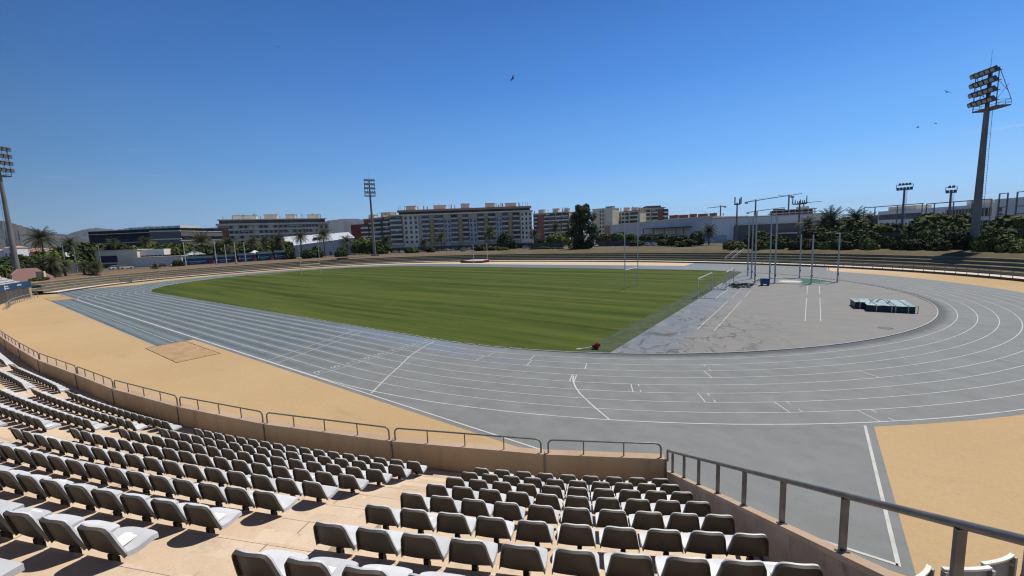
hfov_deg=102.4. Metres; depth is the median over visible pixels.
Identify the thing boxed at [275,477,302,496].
stadium seat
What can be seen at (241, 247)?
tree
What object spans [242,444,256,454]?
stadium seat
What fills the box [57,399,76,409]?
stadium seat
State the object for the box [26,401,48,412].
stadium seat
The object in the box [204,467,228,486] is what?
stadium seat
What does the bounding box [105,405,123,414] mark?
stadium seat
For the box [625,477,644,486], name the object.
stadium seat
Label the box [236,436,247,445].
stadium seat
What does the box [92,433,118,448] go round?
stadium seat
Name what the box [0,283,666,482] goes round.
parapet wall
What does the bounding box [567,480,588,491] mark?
stadium seat
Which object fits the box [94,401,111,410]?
stadium seat
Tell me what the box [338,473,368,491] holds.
stadium seat
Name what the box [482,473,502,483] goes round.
stadium seat
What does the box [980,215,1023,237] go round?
tree
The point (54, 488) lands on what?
stadium seat
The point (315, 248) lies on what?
tree
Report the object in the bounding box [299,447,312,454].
stadium seat
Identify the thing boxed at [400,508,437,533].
stadium seat
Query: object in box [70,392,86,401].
stadium seat
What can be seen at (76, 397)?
stadium seat
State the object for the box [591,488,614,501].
stadium seat
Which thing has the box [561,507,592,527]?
stadium seat
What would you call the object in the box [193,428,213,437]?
stadium seat
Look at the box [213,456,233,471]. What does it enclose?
stadium seat
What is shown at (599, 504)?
stadium seat
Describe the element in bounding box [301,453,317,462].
stadium seat
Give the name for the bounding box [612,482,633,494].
stadium seat
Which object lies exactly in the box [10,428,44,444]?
stadium seat
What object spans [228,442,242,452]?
stadium seat
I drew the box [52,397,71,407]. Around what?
stadium seat
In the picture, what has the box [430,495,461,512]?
stadium seat
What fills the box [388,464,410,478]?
stadium seat
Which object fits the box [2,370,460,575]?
aisle stairs
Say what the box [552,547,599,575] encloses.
stadium seat
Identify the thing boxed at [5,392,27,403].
stadium seat
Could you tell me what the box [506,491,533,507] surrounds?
stadium seat
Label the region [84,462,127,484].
stadium seat
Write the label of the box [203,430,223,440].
stadium seat
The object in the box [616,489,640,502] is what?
stadium seat
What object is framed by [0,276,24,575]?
distant seats
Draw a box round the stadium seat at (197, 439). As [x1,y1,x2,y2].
[191,435,214,446]
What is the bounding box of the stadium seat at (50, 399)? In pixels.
[47,395,65,405]
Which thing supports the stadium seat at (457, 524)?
on the stand floor at (167, 549)
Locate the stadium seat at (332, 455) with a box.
[327,451,341,459]
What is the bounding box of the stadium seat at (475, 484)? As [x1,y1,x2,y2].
[468,479,491,490]
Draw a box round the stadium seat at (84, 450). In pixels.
[75,443,107,461]
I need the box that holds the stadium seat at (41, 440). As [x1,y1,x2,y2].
[33,434,66,451]
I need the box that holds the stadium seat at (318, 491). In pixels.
[301,480,338,501]
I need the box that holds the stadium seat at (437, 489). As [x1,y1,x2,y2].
[426,483,451,497]
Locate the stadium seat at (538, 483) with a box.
[524,477,544,489]
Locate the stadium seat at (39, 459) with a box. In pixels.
[30,451,74,472]
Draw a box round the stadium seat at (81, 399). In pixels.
[78,396,95,405]
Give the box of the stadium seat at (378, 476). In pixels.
[366,468,391,484]
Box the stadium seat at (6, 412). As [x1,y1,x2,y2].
[2,407,28,421]
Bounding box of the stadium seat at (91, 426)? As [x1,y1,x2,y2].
[82,419,107,431]
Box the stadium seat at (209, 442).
[203,437,216,446]
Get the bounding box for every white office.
[864,203,931,225]
[922,198,994,223]
[993,191,1023,219]
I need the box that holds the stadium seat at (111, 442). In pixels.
[104,436,132,451]
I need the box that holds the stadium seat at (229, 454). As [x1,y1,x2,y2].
[221,448,237,460]
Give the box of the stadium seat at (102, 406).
[99,403,117,412]
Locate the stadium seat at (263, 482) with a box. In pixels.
[250,474,277,492]
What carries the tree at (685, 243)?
on the ground at (714, 245)
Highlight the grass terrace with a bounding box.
[31,252,1023,290]
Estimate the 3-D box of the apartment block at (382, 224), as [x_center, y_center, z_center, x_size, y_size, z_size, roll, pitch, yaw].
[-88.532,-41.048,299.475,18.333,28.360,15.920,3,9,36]
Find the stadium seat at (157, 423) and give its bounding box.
[153,418,173,428]
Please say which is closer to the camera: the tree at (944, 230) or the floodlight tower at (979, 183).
the floodlight tower at (979, 183)
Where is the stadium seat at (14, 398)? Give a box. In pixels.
[10,395,32,405]
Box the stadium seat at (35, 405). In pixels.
[32,403,54,414]
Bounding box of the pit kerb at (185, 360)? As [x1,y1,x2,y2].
[145,341,219,362]
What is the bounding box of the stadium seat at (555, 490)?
[541,485,563,500]
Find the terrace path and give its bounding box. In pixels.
[46,260,1023,292]
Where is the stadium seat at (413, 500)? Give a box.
[400,492,429,511]
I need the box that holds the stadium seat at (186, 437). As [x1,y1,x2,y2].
[179,433,202,443]
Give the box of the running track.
[75,264,1023,427]
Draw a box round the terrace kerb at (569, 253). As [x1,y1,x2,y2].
[36,253,1023,290]
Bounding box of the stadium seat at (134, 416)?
[131,413,140,423]
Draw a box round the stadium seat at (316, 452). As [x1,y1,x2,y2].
[313,449,326,456]
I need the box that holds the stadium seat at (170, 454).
[162,447,193,462]
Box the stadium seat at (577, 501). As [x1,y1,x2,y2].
[564,495,590,511]
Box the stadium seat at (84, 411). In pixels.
[80,407,100,417]
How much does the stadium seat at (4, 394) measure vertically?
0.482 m
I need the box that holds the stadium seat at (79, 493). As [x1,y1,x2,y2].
[64,483,122,510]
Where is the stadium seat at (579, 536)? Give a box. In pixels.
[557,523,595,548]
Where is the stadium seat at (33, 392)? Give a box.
[30,388,48,397]
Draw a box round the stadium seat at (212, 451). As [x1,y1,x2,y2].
[206,446,221,456]
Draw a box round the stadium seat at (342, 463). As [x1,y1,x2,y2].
[334,458,351,467]
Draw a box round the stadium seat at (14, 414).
[9,410,35,423]
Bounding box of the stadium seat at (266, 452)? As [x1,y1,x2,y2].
[256,446,271,457]
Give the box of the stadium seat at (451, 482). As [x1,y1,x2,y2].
[446,477,468,488]
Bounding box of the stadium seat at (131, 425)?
[125,420,146,430]
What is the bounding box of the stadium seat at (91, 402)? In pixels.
[88,399,105,408]
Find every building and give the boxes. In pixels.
[94,249,144,268]
[768,206,816,214]
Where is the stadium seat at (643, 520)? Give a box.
[629,511,664,529]
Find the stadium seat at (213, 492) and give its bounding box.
[198,482,227,505]
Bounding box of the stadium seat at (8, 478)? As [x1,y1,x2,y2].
[0,469,51,494]
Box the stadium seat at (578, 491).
[566,487,589,500]
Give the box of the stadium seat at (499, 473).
[495,469,513,478]
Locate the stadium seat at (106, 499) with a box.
[91,488,149,516]
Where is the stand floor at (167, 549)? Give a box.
[0,277,760,575]
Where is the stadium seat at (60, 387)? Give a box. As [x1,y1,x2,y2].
[50,382,65,390]
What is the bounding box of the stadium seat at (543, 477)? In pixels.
[538,473,555,483]
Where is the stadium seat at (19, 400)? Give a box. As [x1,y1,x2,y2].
[15,397,37,408]
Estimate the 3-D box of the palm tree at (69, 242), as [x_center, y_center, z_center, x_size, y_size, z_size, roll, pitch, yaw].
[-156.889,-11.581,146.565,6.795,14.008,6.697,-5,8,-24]
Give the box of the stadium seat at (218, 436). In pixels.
[214,432,225,441]
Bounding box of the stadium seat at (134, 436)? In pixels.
[128,430,151,442]
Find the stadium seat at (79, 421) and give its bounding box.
[74,416,98,429]
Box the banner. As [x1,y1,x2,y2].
[0,281,31,291]
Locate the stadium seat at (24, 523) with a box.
[3,509,84,545]
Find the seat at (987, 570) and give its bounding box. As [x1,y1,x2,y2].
[940,565,995,575]
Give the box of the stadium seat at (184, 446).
[177,440,204,453]
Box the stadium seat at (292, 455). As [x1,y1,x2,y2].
[286,451,302,462]
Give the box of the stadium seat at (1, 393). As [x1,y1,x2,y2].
[0,389,17,399]
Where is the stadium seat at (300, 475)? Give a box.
[292,468,315,481]
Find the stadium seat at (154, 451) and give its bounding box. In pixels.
[146,445,177,460]
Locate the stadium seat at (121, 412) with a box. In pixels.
[117,409,130,418]
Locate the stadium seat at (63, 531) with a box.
[39,516,119,553]
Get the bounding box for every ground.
[0,262,1023,575]
[61,236,879,274]
[756,278,828,283]
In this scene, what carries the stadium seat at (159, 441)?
on the stand floor at (167, 549)
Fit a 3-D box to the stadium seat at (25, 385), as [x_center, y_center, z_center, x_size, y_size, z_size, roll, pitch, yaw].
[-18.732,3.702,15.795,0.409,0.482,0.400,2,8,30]
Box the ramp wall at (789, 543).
[667,471,901,575]
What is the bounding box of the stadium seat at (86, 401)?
[83,398,100,407]
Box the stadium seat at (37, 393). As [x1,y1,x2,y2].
[33,390,51,399]
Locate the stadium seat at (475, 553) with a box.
[449,537,497,570]
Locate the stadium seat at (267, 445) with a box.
[260,441,272,449]
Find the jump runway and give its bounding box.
[50,299,193,345]
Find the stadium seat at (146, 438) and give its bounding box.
[140,433,163,445]
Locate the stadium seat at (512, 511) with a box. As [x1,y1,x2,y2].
[493,501,524,521]
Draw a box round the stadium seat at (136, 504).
[119,493,178,521]
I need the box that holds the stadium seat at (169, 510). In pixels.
[150,498,207,527]
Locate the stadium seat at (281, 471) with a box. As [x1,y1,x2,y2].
[271,465,293,479]
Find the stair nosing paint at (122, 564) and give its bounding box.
[0,281,655,575]
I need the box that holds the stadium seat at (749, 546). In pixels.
[724,533,768,559]
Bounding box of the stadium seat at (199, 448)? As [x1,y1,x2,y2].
[191,443,218,455]
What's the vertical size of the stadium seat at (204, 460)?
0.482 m
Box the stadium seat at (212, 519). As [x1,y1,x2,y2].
[183,503,241,532]
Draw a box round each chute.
[56,285,131,299]
[686,263,829,270]
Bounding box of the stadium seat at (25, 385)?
[15,379,32,389]
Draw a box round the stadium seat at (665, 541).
[639,528,682,555]
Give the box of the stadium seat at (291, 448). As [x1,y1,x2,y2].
[285,445,299,454]
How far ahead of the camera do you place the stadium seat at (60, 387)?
16.60 m
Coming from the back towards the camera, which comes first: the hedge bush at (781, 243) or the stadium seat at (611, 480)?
the hedge bush at (781, 243)
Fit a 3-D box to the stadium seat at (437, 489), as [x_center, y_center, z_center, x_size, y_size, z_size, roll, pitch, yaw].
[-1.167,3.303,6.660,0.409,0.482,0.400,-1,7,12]
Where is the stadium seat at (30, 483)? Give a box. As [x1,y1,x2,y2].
[16,473,73,500]
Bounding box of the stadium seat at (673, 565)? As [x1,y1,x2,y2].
[655,555,710,575]
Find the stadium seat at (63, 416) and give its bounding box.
[58,412,81,424]
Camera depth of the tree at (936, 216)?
115.83 m
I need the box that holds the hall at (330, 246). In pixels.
[284,232,354,256]
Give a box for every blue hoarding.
[183,256,213,264]
[214,254,235,262]
[237,253,255,261]
[256,251,272,260]
[273,250,284,259]
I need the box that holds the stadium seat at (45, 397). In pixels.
[42,393,60,403]
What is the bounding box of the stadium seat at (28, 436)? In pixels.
[21,430,56,447]
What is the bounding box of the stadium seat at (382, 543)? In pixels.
[355,526,403,558]
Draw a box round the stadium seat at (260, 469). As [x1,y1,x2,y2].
[251,462,272,477]
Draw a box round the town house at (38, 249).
[29,248,47,250]
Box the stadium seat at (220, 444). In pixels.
[215,439,229,448]
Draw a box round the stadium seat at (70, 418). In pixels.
[66,414,90,426]
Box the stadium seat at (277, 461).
[270,456,289,469]
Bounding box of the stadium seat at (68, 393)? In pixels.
[65,390,82,399]
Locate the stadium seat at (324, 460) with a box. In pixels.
[317,455,333,465]
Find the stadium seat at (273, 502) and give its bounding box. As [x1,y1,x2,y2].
[253,489,297,514]
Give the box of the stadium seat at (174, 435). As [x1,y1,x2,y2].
[169,430,190,440]
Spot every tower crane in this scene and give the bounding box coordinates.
[745,193,801,215]
[778,195,793,208]
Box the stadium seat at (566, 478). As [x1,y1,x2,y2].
[559,474,577,484]
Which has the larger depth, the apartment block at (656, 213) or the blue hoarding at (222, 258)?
the apartment block at (656, 213)
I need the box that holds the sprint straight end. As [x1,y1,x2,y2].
[324,382,915,575]
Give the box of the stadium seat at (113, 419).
[108,415,124,427]
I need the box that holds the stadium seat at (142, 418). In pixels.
[138,415,147,425]
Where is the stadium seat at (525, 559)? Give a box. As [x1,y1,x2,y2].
[499,542,547,575]
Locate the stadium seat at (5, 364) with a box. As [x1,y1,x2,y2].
[1,359,14,366]
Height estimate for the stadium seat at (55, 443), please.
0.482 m
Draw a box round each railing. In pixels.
[5,293,37,308]
[5,334,18,344]
[19,343,38,358]
[38,353,76,372]
[76,366,113,387]
[114,380,177,405]
[179,396,263,422]
[266,412,389,439]
[394,428,541,452]
[547,439,661,457]
[666,449,1023,575]
[761,259,1023,277]
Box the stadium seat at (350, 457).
[342,453,357,461]
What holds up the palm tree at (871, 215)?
on the ground at (714, 245)
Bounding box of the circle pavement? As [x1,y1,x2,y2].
[779,280,800,281]
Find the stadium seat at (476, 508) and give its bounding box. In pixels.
[461,498,493,519]
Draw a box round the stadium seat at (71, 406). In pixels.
[68,403,88,413]
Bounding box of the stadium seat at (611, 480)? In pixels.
[603,476,622,487]
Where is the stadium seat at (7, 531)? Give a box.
[0,507,51,538]
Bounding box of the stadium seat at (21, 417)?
[16,412,43,426]
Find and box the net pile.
[729,282,754,287]
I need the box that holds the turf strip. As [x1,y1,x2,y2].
[580,271,740,352]
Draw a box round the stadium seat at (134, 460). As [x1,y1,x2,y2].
[124,453,161,471]
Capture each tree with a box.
[0,254,31,263]
[0,258,25,264]
[0,265,13,277]
[3,263,25,268]
[21,264,41,269]
[22,226,59,256]
[27,250,73,264]
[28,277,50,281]
[49,244,95,262]
[56,237,81,250]
[60,250,85,260]
[66,255,82,261]
[75,241,99,260]
[93,242,113,249]
[104,242,134,249]
[106,237,120,249]
[129,242,154,248]
[138,236,155,248]
[151,242,163,248]
[155,242,171,248]
[163,244,185,255]
[171,259,184,265]
[175,242,195,256]
[186,230,213,255]
[193,245,210,255]
[198,246,214,255]
[205,245,233,256]
[215,239,225,254]
[216,235,238,254]
[228,242,249,259]
[245,235,262,250]
[248,242,267,251]
[259,236,271,250]
[260,239,273,258]
[268,232,286,249]
[271,240,281,249]
[277,241,294,249]
[284,248,295,258]
[291,230,308,250]
[299,249,313,258]
[311,246,320,250]
[313,227,333,256]
[313,250,323,257]
[334,250,347,256]
[336,246,347,252]
[338,234,353,254]
[350,237,371,253]
[369,240,382,253]
[376,244,391,253]
[379,234,392,244]
[407,247,419,252]
[418,238,429,251]
[425,247,435,251]
[433,232,446,250]
[470,245,484,250]
[481,225,497,245]
[483,246,497,250]
[496,232,512,246]
[496,247,509,250]
[502,239,517,248]
[527,227,540,242]
[535,239,545,242]
[543,233,566,245]
[550,221,561,233]
[559,233,571,245]
[565,203,600,249]
[595,234,609,241]
[606,232,621,240]
[617,233,629,240]
[625,233,638,240]
[629,241,643,245]
[638,233,650,239]
[648,233,670,239]
[657,239,667,245]
[665,234,688,245]
[674,239,696,246]
[689,231,704,245]
[701,223,719,244]
[746,230,766,237]
[763,233,779,239]
[794,216,819,233]
[795,227,829,239]
[811,206,850,225]
[811,216,835,229]
[817,231,839,239]
[822,216,839,227]
[828,225,848,232]
[841,228,881,241]
[842,206,870,223]
[844,220,871,230]
[859,224,887,232]
[861,211,877,222]
[875,222,903,232]
[905,218,961,232]
[916,212,950,221]
[923,226,957,234]
[934,213,980,227]
[960,226,1019,233]
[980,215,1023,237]
[995,227,1023,238]
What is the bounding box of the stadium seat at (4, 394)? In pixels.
[1,390,22,401]
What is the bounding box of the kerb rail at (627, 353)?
[150,266,937,353]
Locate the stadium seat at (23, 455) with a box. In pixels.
[14,448,57,468]
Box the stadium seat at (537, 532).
[515,519,553,546]
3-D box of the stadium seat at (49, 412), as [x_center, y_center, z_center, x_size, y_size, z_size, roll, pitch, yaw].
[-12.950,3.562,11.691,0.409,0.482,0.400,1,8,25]
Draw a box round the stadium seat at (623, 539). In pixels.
[599,526,639,552]
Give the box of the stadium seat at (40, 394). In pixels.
[38,391,55,401]
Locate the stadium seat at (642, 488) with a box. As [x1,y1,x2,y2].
[633,483,656,494]
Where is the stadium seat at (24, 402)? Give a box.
[20,398,42,410]
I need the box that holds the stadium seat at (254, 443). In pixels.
[247,439,259,447]
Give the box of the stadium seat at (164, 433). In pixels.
[158,428,179,438]
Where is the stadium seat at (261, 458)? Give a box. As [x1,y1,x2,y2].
[253,453,271,466]
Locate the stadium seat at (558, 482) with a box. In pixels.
[546,479,566,492]
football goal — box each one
[697,272,727,298]
[714,268,734,288]
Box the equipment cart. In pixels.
[760,277,770,285]
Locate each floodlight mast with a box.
[734,197,741,240]
[792,196,806,236]
[896,183,913,230]
[945,185,957,214]
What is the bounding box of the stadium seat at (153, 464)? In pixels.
[143,456,180,475]
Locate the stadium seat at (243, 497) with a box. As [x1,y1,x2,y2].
[224,486,255,510]
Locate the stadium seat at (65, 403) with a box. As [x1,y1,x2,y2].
[62,401,82,411]
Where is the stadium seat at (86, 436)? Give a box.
[80,431,104,445]
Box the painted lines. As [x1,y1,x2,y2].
[53,264,1023,566]
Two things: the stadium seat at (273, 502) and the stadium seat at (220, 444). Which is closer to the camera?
the stadium seat at (273, 502)
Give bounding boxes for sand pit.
[45,296,73,300]
[148,341,217,361]
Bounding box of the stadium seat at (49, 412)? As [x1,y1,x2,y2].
[45,407,67,419]
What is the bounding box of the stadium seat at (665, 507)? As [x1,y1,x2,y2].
[650,499,680,515]
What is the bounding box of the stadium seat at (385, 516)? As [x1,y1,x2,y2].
[365,504,400,529]
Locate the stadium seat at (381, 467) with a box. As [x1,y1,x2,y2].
[370,462,387,472]
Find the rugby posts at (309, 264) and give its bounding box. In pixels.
[297,235,320,274]
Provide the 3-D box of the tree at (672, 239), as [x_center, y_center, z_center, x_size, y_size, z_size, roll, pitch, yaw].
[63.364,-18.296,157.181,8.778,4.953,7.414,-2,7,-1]
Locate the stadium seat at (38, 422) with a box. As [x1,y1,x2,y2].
[32,417,60,431]
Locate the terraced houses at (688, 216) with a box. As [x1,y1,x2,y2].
[667,212,723,218]
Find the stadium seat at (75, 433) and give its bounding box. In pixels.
[69,428,95,442]
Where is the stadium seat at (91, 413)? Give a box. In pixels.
[87,409,107,420]
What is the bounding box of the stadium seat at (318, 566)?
[284,556,358,575]
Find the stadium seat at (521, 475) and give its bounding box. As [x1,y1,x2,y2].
[516,471,534,480]
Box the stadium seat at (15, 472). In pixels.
[0,470,30,489]
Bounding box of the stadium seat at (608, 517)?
[595,509,628,527]
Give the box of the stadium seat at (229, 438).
[224,434,236,442]
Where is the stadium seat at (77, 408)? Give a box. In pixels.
[74,405,94,415]
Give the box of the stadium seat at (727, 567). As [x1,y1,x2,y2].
[707,559,766,575]
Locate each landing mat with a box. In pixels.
[850,298,865,308]
[862,299,918,313]
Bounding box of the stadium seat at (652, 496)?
[641,490,666,502]
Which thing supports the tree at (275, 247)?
on the ground at (714, 245)
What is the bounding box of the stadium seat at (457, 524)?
[437,512,475,537]
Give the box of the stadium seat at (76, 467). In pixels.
[65,458,109,480]
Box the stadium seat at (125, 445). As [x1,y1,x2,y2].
[118,439,146,453]
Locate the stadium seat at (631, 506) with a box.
[621,498,650,514]
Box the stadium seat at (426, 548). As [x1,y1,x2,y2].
[401,532,450,564]
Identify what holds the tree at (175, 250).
on the ground at (714, 245)
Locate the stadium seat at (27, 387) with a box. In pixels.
[18,381,35,390]
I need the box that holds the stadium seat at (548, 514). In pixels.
[527,504,558,525]
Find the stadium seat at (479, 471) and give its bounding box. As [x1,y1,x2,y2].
[474,467,493,475]
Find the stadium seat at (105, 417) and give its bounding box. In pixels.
[101,413,117,424]
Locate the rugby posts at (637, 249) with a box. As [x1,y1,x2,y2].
[624,213,637,284]
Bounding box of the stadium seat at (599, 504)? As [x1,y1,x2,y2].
[592,497,620,513]
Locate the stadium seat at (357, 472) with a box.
[345,466,365,478]
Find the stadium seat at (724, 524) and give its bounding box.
[698,514,734,533]
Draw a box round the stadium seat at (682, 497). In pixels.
[667,491,692,503]
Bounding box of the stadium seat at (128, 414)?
[124,411,137,421]
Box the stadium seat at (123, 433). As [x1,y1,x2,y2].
[117,428,139,441]
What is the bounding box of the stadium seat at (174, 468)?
[162,460,199,478]
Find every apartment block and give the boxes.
[216,213,328,244]
[351,213,377,239]
[373,212,396,246]
[388,202,532,247]
[533,207,571,239]
[592,206,619,241]
[618,206,645,223]
[639,205,668,221]
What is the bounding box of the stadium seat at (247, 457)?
[236,451,253,463]
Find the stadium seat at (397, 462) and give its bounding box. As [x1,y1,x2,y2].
[390,459,406,468]
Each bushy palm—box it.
[28,253,74,276]
[74,259,104,274]
[149,262,160,268]
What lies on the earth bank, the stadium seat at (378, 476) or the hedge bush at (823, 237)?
the hedge bush at (823, 237)
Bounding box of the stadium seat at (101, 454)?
[91,446,125,464]
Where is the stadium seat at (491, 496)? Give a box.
[478,488,505,504]
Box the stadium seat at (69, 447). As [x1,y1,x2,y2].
[60,440,92,457]
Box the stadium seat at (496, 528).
[475,516,514,542]
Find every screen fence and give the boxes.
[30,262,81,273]
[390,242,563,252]
[595,240,658,246]
[876,229,1022,244]
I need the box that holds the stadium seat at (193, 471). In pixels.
[183,463,206,482]
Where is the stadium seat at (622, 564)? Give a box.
[604,552,654,575]
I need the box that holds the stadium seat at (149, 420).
[145,417,155,427]
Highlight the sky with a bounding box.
[0,0,1023,234]
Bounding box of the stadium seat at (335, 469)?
[325,463,345,475]
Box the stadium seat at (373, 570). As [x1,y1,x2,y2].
[342,564,412,575]
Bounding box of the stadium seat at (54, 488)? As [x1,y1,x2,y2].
[39,477,97,505]
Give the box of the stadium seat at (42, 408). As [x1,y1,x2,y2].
[38,405,61,416]
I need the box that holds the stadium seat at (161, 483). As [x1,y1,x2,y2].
[148,474,194,497]
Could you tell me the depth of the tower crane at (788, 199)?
481.98 m
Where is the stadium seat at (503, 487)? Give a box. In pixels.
[492,481,515,498]
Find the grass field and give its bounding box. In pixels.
[151,266,731,351]
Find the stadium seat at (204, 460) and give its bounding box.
[195,453,215,467]
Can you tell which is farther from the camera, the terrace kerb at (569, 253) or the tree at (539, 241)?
the tree at (539, 241)
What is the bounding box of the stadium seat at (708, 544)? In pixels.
[680,530,726,558]
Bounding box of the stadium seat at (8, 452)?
[0,444,42,464]
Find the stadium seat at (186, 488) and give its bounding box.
[172,478,201,501]
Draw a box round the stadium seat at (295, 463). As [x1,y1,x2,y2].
[288,458,306,469]
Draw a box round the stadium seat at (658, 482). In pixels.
[648,478,668,486]
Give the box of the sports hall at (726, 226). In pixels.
[711,213,828,242]
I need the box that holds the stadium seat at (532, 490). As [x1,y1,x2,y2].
[516,483,539,497]
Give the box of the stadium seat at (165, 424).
[161,421,181,430]
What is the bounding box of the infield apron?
[610,272,936,352]
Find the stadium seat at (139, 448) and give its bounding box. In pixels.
[132,442,161,456]
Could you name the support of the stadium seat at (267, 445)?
on the stand floor at (167, 549)
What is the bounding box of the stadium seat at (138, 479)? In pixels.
[125,470,171,493]
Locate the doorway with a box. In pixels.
[36,271,42,276]
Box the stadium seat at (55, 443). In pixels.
[47,437,79,454]
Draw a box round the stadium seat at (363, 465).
[352,460,369,470]
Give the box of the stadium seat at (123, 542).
[77,523,158,561]
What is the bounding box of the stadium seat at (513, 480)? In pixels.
[502,475,523,487]
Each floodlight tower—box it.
[0,146,20,278]
[364,174,378,255]
[967,50,1011,245]
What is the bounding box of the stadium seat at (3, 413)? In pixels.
[0,406,21,418]
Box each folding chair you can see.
[916,564,934,575]
[1020,552,1023,575]
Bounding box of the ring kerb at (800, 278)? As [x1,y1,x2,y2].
[753,278,835,284]
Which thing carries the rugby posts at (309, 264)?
on the grass field
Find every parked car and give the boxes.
[107,265,118,269]
[116,265,133,268]
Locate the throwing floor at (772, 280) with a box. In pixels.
[770,279,802,283]
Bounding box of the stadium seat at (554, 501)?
[535,493,561,510]
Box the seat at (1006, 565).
[980,553,1017,575]
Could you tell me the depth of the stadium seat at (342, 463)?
9.00 m
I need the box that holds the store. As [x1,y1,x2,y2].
[133,255,189,266]
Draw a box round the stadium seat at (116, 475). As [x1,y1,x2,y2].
[104,466,149,488]
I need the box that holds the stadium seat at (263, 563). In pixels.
[231,548,307,575]
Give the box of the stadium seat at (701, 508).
[680,501,710,516]
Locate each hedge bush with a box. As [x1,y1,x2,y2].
[722,242,731,248]
[728,241,746,249]
[743,235,758,248]
[751,239,769,249]
[757,235,769,240]
[765,239,786,248]
[777,236,789,247]
[787,240,804,249]
[802,239,822,249]
[816,232,833,241]
[818,239,842,249]
[833,232,856,242]
[836,240,856,249]
[851,234,871,248]
[858,238,880,249]
[880,235,897,248]
[888,239,907,249]
[893,238,927,250]
[897,231,918,240]
[918,228,943,243]
[925,238,953,250]
[941,230,972,249]
[969,228,1005,249]
[970,236,1006,251]
[993,234,1022,250]
[993,239,1023,252]
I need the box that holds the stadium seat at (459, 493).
[452,486,478,500]
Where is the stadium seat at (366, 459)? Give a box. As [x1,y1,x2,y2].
[357,455,372,463]
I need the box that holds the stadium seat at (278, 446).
[272,443,285,452]
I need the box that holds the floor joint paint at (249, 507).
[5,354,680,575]
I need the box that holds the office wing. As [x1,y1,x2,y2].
[149,230,181,244]
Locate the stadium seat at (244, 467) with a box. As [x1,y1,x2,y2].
[231,459,252,474]
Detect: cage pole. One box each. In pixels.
[746,219,749,275]
[751,215,754,278]
[753,211,757,282]
[769,214,774,277]
[774,216,777,282]
[798,234,801,277]
[810,235,813,283]
[835,233,840,281]
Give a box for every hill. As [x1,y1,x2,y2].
[0,221,89,248]
[68,219,363,236]
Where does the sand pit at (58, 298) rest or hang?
on the beige ground at (968, 470)
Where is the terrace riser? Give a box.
[31,253,1023,292]
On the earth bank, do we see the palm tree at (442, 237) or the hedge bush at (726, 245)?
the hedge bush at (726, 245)
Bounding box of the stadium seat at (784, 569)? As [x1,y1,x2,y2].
[762,561,822,575]
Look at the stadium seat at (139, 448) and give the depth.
8.32 m
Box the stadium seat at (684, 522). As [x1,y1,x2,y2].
[663,512,699,532]
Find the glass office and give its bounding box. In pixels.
[88,225,222,247]
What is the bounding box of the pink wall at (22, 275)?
[9,268,53,281]
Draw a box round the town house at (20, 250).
[3,246,28,256]
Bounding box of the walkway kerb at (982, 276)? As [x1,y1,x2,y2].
[58,261,1023,293]
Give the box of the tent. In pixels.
[185,250,205,256]
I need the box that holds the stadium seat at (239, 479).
[226,470,252,489]
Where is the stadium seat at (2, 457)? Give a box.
[0,447,27,461]
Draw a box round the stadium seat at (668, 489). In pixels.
[656,484,679,494]
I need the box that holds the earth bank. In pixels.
[31,248,1023,282]
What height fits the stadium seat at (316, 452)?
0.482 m
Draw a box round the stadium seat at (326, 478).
[315,471,338,486]
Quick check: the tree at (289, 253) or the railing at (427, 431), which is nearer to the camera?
the railing at (427, 431)
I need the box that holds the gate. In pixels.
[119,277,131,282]
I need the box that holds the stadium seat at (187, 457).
[178,450,197,464]
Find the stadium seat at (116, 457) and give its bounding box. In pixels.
[107,450,143,468]
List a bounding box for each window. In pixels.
[390,217,401,220]
[391,226,401,228]
[391,231,402,233]
[392,240,402,242]
[879,213,920,219]
[947,208,991,215]
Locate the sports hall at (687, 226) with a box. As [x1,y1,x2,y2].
[610,216,743,242]
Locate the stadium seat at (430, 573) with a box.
[408,571,463,575]
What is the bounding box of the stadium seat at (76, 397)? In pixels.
[73,394,90,403]
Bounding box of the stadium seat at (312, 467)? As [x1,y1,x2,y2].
[306,461,325,472]
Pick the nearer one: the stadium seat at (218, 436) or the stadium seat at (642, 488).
the stadium seat at (642, 488)
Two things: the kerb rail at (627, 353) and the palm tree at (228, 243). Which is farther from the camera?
the palm tree at (228, 243)
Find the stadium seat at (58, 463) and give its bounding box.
[47,455,89,476]
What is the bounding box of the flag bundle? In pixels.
[576,343,599,349]
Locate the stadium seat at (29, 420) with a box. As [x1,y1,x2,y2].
[24,415,51,428]
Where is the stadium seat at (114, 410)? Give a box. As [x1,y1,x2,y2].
[111,407,119,416]
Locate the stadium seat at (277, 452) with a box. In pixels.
[271,449,286,459]
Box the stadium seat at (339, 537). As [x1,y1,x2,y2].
[313,521,358,552]
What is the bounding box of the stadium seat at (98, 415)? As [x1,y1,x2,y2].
[94,411,114,422]
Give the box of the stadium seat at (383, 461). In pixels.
[373,457,389,466]
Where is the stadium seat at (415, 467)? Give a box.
[406,461,426,473]
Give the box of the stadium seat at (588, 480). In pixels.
[581,475,599,486]
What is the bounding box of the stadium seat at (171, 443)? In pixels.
[164,438,190,450]
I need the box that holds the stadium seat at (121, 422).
[116,418,138,429]
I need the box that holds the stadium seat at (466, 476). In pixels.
[461,472,481,481]
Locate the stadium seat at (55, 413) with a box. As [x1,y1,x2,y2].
[51,409,74,421]
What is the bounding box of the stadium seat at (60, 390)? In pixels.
[53,384,68,393]
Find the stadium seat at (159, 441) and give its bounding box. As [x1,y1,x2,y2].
[152,435,177,447]
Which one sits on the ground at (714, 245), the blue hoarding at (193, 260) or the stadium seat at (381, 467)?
the blue hoarding at (193, 260)
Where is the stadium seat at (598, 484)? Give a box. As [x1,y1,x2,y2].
[590,481,610,493]
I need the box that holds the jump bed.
[460,259,488,262]

